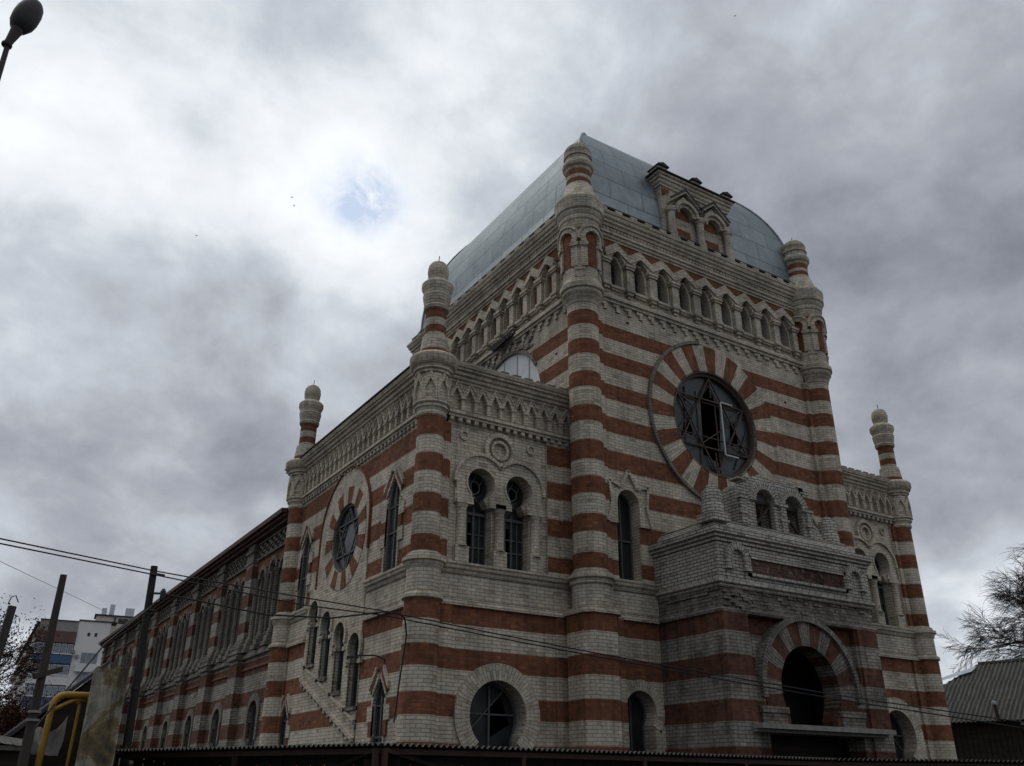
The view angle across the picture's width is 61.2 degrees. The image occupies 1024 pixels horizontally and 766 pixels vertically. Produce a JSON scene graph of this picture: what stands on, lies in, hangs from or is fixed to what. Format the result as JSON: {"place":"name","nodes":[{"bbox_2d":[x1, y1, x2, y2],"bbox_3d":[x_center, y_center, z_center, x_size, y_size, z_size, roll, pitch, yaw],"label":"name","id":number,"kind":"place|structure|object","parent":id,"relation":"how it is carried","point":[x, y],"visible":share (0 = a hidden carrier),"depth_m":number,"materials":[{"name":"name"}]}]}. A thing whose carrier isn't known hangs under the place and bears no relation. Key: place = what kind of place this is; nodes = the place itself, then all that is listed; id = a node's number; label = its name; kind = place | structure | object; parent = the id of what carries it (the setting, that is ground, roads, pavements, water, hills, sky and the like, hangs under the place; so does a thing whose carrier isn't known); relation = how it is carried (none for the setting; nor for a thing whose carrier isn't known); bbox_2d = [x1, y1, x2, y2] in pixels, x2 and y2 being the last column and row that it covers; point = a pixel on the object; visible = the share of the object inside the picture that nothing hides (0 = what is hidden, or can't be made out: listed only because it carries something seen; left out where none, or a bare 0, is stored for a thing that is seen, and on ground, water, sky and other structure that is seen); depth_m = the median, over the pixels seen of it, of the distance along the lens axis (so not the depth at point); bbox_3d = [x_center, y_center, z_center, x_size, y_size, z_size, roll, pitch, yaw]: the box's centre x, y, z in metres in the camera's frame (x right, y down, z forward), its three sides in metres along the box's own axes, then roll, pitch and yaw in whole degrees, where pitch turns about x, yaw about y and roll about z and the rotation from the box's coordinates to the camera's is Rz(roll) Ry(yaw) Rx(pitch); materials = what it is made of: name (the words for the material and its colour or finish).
{"place":"outdoors","nodes":[
{"label":"outdoors","id":0,"kind":"place"},
{"bbox_2d":[0,561,125,621],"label":"cable","id":1,"kind":"object","parent":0,"point":[65,592],"visible":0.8,"depth_m":64.25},
{"bbox_2d":[0,0,1023,705],"label":"sky","id":2,"kind":"structure","parent":0,"point":[155,374],"materials":[{"name":"grey"}]},
{"bbox_2d":[942,658,1023,760],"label":"barn","id":3,"kind":"structure","parent":0,"point":[995,689],"depth_m":36.75,"materials":[{"name":"metal"}]},
{"label":"ground","id":4,"kind":"structure","parent":0,"visible":0},
{"bbox_2d":[0,595,18,662],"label":"steel tube post","id":5,"kind":"object","parent":4,"relation":"on","point":[7,622],"visible":1,"depth_m":11.82,"materials":[{"name":"metal"}]},
{"bbox_2d":[0,736,22,765],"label":"shed","id":6,"kind":"structure","parent":4,"relation":"on","point":[9,755],"depth_m":13.88,"materials":[{"name":"grey metal"}]},
{"bbox_2d":[30,716,67,755],"bbox_3d":[-8.265,6.217,15.300,0.637,0.662,0.486,15,-29,-29],"label":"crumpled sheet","id":7,"kind":"object","parent":6,"relation":"on","point":[55,740],"visible":0.56,"depth_m":15.34,"materials":[{"name":"grey plastic"}]},
{"bbox_2d":[0,0,43,79],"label":"street lamp","id":8,"kind":"object","parent":4,"relation":"on","point":[26,16],"visible":1,"depth_m":9.66,"materials":[{"name":"black metal"}]},
{"bbox_2d":[4,621,40,712],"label":"apartment wing","id":9,"kind":"structure","parent":4,"relation":"on","point":[22,688],"depth_m":208.58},
{"bbox_2d":[0,675,61,744],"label":"russet shrub","id":10,"kind":"object","parent":4,"relation":"on","point":[10,718],"visible":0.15,"depth_m":17.62,"materials":[{"name":"brown plant"}]},
{"bbox_2d":[0,593,68,707],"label":"russet tree","id":11,"kind":"object","parent":4,"relation":"on","point":[21,649],"visible":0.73,"depth_m":18.93,"materials":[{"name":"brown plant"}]},
{"bbox_2d":[17,574,66,765],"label":"utility pole","id":12,"kind":"object","parent":4,"relation":"on","point":[40,675],"visible":1,"depth_m":13.46,"materials":[{"name":"grey concrete"}]},
{"bbox_2d":[0,660,110,765],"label":"lean to shed","id":13,"kind":"object","parent":4,"relation":"on","point":[60,715],"visible":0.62,"depth_m":15.99,"materials":[{"name":"metal"}]},
{"bbox_2d":[34,691,88,765],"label":"gas pipe","id":14,"kind":"object","parent":4,"relation":"on","point":[79,697],"visible":0.88,"depth_m":15.14,"materials":[{"name":"yellow metal"}]},
{"bbox_2d":[21,618,117,711],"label":"apartment block","id":15,"kind":"structure","parent":4,"relation":"on","point":[80,639],"depth_m":197.35,"materials":[{"name":"concrete"}]},
{"bbox_2d":[25,685,32,694],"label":"window","id":16,"kind":"structure","parent":15,"relation":"in","point":[29,686],"depth_m":191.16,"materials":[{"name":"grey glass"}]},
{"bbox_2d":[44,686,51,695],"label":"window","id":17,"kind":"structure","parent":15,"relation":"in","point":[48,688],"depth_m":192.73,"materials":[{"name":"grey glass"}]},
{"bbox_2d":[51,686,57,695],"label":"window","id":18,"kind":"structure","parent":15,"relation":"in","point":[55,688],"depth_m":193.18,"materials":[{"name":"grey glass"}]},
{"bbox_2d":[54,643,60,652],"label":"window","id":19,"kind":"structure","parent":15,"relation":"in","point":[57,648],"depth_m":196.51,"materials":[{"name":"grey glass"}]},
{"bbox_2d":[58,686,64,692],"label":"window","id":20,"kind":"structure","parent":15,"relation":"in","point":[61,689],"depth_m":193.84,"materials":[{"name":"grey glass"}]},
{"bbox_2d":[60,644,67,652],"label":"window","id":21,"kind":"structure","parent":15,"relation":"in","point":[64,646],"depth_m":196.99,"materials":[{"name":"grey glass"}]},
{"bbox_2d":[62,665,68,674],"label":"window","id":22,"kind":"structure","parent":15,"relation":"in","point":[65,669],"depth_m":195.60,"materials":[{"name":"grey glass"}]},
{"bbox_2d":[66,644,73,653],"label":"window","id":23,"kind":"structure","parent":15,"relation":"in","point":[70,646],"depth_m":197.52,"materials":[{"name":"grey glass"}]},
{"bbox_2d":[75,672,91,684],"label":"window","id":24,"kind":"structure","parent":15,"relation":"in","point":[83,674],"depth_m":196.56,"materials":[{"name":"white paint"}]},
{"bbox_2d":[79,652,98,664],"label":"window","id":25,"kind":"structure","parent":15,"relation":"in","point":[85,657],"depth_m":198.49,"materials":[{"name":"grey glass"}]},
{"bbox_2d":[94,604,134,627],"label":"stair tower","id":26,"kind":"structure","parent":15,"relation":"on","point":[128,616],"depth_m":212.36,"materials":[{"name":"concrete"}]},
{"bbox_2d":[75,664,129,765],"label":"plastered pier","id":27,"kind":"structure","parent":4,"relation":"on","point":[97,742],"depth_m":14.53,"materials":[{"name":"paint"}]},
{"bbox_2d":[119,566,165,765],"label":"utility pole","id":28,"kind":"object","parent":4,"relation":"on","point":[135,688],"visible":0.94,"depth_m":17.67,"materials":[{"name":"brown wood"}]},
{"bbox_2d":[35,602,156,728],"bbox_3d":[-7.893,5.524,15.601,0.178,3.841,3.897,-4,-25,10],"label":"stay cable","id":29,"kind":"object","parent":28,"relation":"attached to","point":[73,681],"visible":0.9,"depth_m":16.26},
{"bbox_2d":[165,593,406,722],"bbox_3d":[-4.814,5.725,18.084,5.210,2.448,0.237,6,-25,-11],"label":"drop cable","id":30,"kind":"object","parent":28,"relation":"attached to","point":[402,616],"visible":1,"depth_m":18.46,"materials":[{"name":"black rubber"}]},
{"bbox_2d":[0,543,1023,728],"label":"overhead cable","id":31,"kind":"object","parent":28,"relation":"attached to","point":[501,638],"visible":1,"depth_m":19.03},
{"bbox_2d":[0,538,1023,722],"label":"overhead cable","id":32,"kind":"object","parent":28,"relation":"attached to","point":[499,634],"visible":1,"depth_m":19.07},
{"bbox_2d":[98,132,956,765],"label":"synagogue","id":33,"kind":"structure","parent":4,"relation":"on","point":[596,414],"depth_m":24.26,"materials":[{"name":"brick"}]},
{"bbox_2d":[185,720,190,747],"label":"nave lower window","id":34,"kind":"structure","parent":33,"relation":"in","point":[190,720],"depth_m":35.76,"materials":[{"name":"black glass"}]},
{"bbox_2d":[212,712,218,746],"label":"nave lower window","id":35,"kind":"structure","parent":33,"relation":"in","point":[217,719],"depth_m":32.53,"materials":[{"name":"black glass"}]},
{"bbox_2d":[248,703,255,745],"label":"nave lower window","id":36,"kind":"structure","parent":33,"relation":"in","point":[251,741],"depth_m":29.01,"materials":[{"name":"black glass"}]},
{"bbox_2d":[279,708,287,745],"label":"lancet window","id":37,"kind":"structure","parent":33,"relation":"in","point":[283,728],"depth_m":25.97,"materials":[{"name":"black glass"}]},
{"bbox_2d":[298,536,310,609],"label":"lancet window","id":38,"kind":"structure","parent":33,"relation":"in","point":[308,545],"depth_m":27.60,"materials":[{"name":"black glass"}]},
{"bbox_2d":[310,608,317,663],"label":"stair window","id":39,"kind":"structure","parent":33,"relation":"in","point":[316,621],"depth_m":25.67,"materials":[{"name":"black glass"}]},
{"bbox_2d":[323,619,329,676],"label":"stair window","id":40,"kind":"structure","parent":33,"relation":"in","point":[327,646],"depth_m":24.63,"materials":[{"name":"black glass"}]},
{"bbox_2d":[336,627,343,690],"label":"stair window","id":41,"kind":"structure","parent":33,"relation":"in","point":[341,654],"depth_m":23.60,"materials":[{"name":"black glass"}]},
{"bbox_2d":[333,504,358,572],"bbox_3d":[-4.728,4.490,25.057,0.110,2.020,2.020,15,-29,-29],"label":"rose window","id":42,"kind":"structure","parent":33,"relation":"in","point":[346,534],"depth_m":25.28,"materials":[{"name":"black glass"}]},
{"bbox_2d":[350,637,358,705],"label":"stair window","id":43,"kind":"structure","parent":33,"relation":"in","point":[356,665],"depth_m":22.55,"materials":[{"name":"black glass"}]},
{"bbox_2d":[347,654,384,695],"bbox_3d":[-3.528,6.993,20.739,0.923,0.937,0.104,4,-25,-8],"label":"wall lamp bracket","id":44,"kind":"object","parent":33,"relation":"attached to","point":[351,657],"depth_m":20.88,"materials":[{"name":"metal"}]},
{"bbox_2d":[373,681,385,743],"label":"lancet window","id":45,"kind":"structure","parent":33,"relation":"in","point":[379,705],"depth_m":20.69,"materials":[{"name":"black glass"}]},
{"bbox_2d":[385,481,400,570],"bbox_3d":[-3.013,3.629,22.466,0.080,2.500,0.760,15,-29,-29],"label":"lancet window","id":46,"kind":"structure","parent":33,"relation":"in","point":[394,502],"depth_m":22.54,"materials":[{"name":"black glass"}]},
{"bbox_2d":[466,473,486,564],"bbox_3d":[-0.994,3.458,21.919,0.788,2.475,0.095,15,-29,-29],"label":"horseshoe window","id":47,"kind":"structure","parent":33,"relation":"in","point":[475,515],"depth_m":21.91,"materials":[{"name":"black glass"}]},
{"bbox_2d":[470,682,516,747],"bbox_3d":[-0.571,8.983,19.736,1.536,4.120,0.080,15,-29,-29],"label":"round window","id":48,"kind":"structure","parent":33,"relation":"in","point":[487,694],"depth_m":20.33,"materials":[{"name":"black glass"}]},
{"bbox_2d":[504,480,523,570],"bbox_3d":[-0.039,3.717,22.463,0.788,2.475,0.095,15,-29,-29],"label":"horseshoe window","id":49,"kind":"structure","parent":33,"relation":"in","point":[513,523],"depth_m":22.44,"materials":[{"name":"black glass"}]},
{"bbox_2d":[610,264,614,284],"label":"arcade window","id":50,"kind":"structure","parent":33,"relation":"in","point":[612,270],"depth_m":26.99,"materials":[{"name":"black glass"}]},
{"bbox_2d":[617,494,633,580],"bbox_3d":[2.933,4.187,23.448,0.760,2.470,0.080,15,-29,-29],"label":"lancet window","id":51,"kind":"structure","parent":33,"relation":"in","point":[624,528],"depth_m":23.50,"materials":[{"name":"black glass"}]},
{"bbox_2d":[633,272,637,292],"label":"arcade window","id":52,"kind":"structure","parent":33,"relation":"in","point":[636,282],"depth_m":27.44,"materials":[{"name":"black glass"}]},
{"bbox_2d":[628,693,645,751],"bbox_3d":[2.931,9.641,21.018,0.997,4.050,0.080,15,-29,-29],"label":"horseshoe window","id":53,"kind":"structure","parent":33,"relation":"in","point":[636,708],"depth_m":21.66,"materials":[{"name":"black glass"}]},
{"bbox_2d":[656,281,660,300],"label":"arcade window","id":54,"kind":"structure","parent":33,"relation":"in","point":[658,289],"depth_m":27.88,"materials":[{"name":"black glass"}]},
{"bbox_2d":[679,292,682,308],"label":"arcade window","id":55,"kind":"structure","parent":33,"relation":"in","point":[679,292],"depth_m":28.32,"materials":[{"name":"black glass"}]},
{"bbox_2d":[675,373,753,476],"bbox_3d":[6.207,1.306,26.752,3.474,3.474,0.169,15,-29,-29],"label":"rose window","id":56,"kind":"structure","parent":33,"relation":"in","point":[734,460],"depth_m":26.87,"materials":[{"name":"grey glass"}]},
{"bbox_2d":[874,557,888,624],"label":"horseshoe window","id":57,"kind":"structure","parent":33,"relation":"in","point":[880,588],"depth_m":29.62,"materials":[{"name":"black glass"}]},
{"bbox_2d":[889,713,904,759],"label":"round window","id":58,"kind":"structure","parent":33,"relation":"in","point":[899,742],"depth_m":27.61,"materials":[{"name":"glass"}]},
{"bbox_2d":[113,742,1023,765],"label":"market canopy","id":59,"kind":"object","parent":4,"relation":"on","point":[374,754],"visible":1,"depth_m":15.13,"materials":[{"name":"metal"}]},
{"bbox_2d":[935,543,1023,678],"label":"bare tree","id":60,"kind":"object","parent":4,"relation":"on","point":[1006,598],"visible":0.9,"depth_m":51.81,"materials":[{"name":"brown plant"}]}
]}

